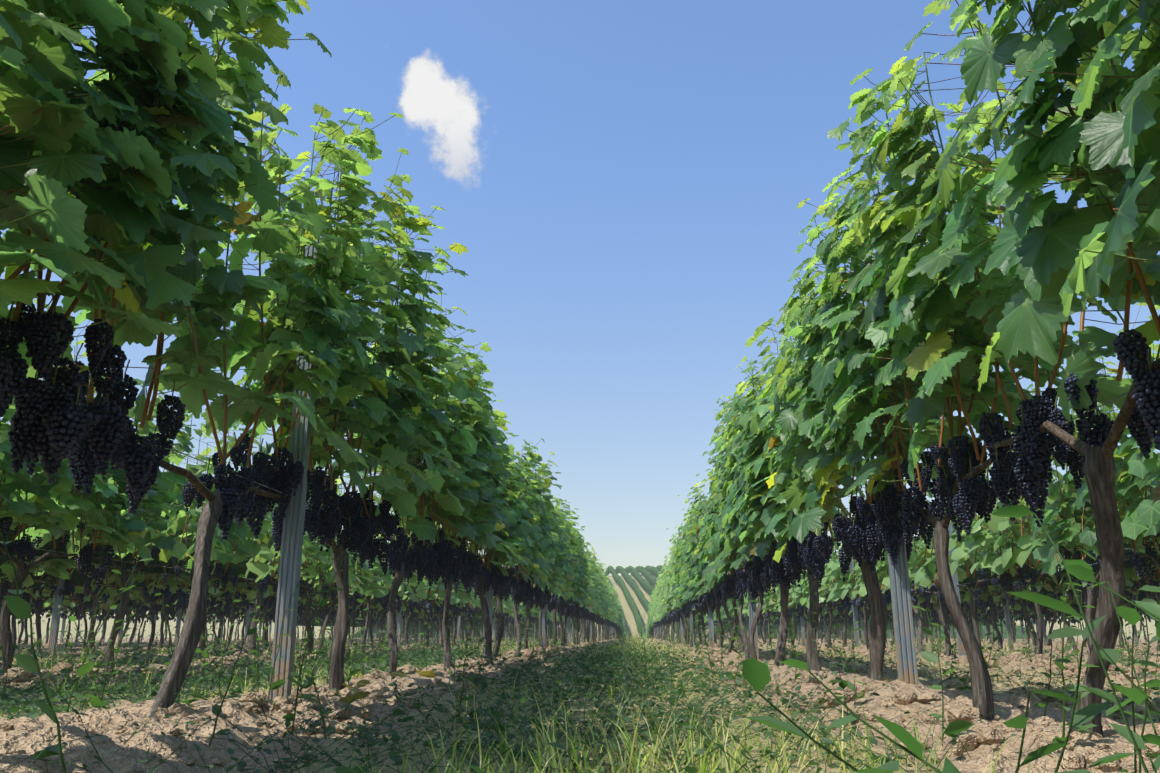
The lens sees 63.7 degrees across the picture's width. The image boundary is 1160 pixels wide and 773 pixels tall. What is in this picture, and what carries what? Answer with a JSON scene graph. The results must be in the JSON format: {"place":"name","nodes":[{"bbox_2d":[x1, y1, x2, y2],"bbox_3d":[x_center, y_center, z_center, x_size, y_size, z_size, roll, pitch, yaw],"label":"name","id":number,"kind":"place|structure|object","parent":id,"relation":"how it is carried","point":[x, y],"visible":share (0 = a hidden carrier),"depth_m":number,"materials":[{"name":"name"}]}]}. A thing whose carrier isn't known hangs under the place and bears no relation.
{"place":"outdoors","nodes":[
{"label":"outdoors","id":0,"kind":"place"},
{"bbox_2d":[0,575,1159,772],"bbox_3d":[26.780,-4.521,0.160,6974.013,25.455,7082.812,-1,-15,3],"label":"terrain","id":1,"kind":"structure","parent":0,"point":[123,752],"depth_m":2.84,"materials":[{"name":"brown soil"}]},
{"bbox_2d":[0,0,1159,638],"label":"vine leaves","id":2,"kind":"object","parent":1,"relation":"on","point":[1044,262],"visible":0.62,"depth_m":3.18,"materials":[{"name":"green plant"}]},
{"bbox_2d":[0,505,1159,772],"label":"grass and weeds","id":3,"kind":"object","parent":1,"relation":"on","point":[618,661],"visible":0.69,"depth_m":2.66,"materials":[{"name":"green plant"}]},
{"bbox_2d":[0,303,1159,606],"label":"grape clusters","id":4,"kind":"object","parent":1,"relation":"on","point":[96,437],"visible":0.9,"depth_m":2.99,"materials":[{"name":"food"}]},
{"bbox_2d":[0,358,1159,741],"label":"vine trunks","id":5,"kind":"object","parent":1,"relation":"on","point":[1100,470],"visible":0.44,"depth_m":4.38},
{"bbox_2d":[0,642,1159,772],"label":"soil clods","id":6,"kind":"object","parent":1,"relation":"on","point":[992,735],"visible":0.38,"depth_m":3.88,"materials":[{"name":"brown soil"}]},
{"bbox_2d":[0,0,1159,704],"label":"trellis posts","id":7,"kind":"object","parent":1,"relation":"on","point":[292,544],"visible":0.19,"depth_m":3.76,"materials":[{"name":"metal"}]},
{"bbox_2d":[0,576,1159,638],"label":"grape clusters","id":8,"kind":"object","parent":1,"relation":"on","point":[711,599],"visible":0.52,"depth_m":16.97,"materials":[{"name":"food"}]},
{"bbox_2d":[0,453,1159,638],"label":"vine rows","id":9,"kind":"object","parent":1,"relation":"on","point":[647,572],"visible":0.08,"depth_m":16.04,"materials":[{"name":"green plant"}]},
{"bbox_2d":[132,640,1073,713],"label":"fallen leaves","id":10,"kind":"object","parent":1,"relation":"on","point":[360,683],"visible":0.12,"depth_m":4.91,"materials":[{"name":"green plant"}]},
{"bbox_2d":[0,0,1159,615],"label":"vine petioles","id":11,"kind":"object","parent":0,"point":[908,390],"visible":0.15,"depth_m":3.31,"materials":[{"name":"green plant"}]},
{"bbox_2d":[0,0,1159,575],"label":"sky","id":12,"kind":"structure","parent":0,"point":[623,183],"materials":[{"name":"blue"}]}
]}

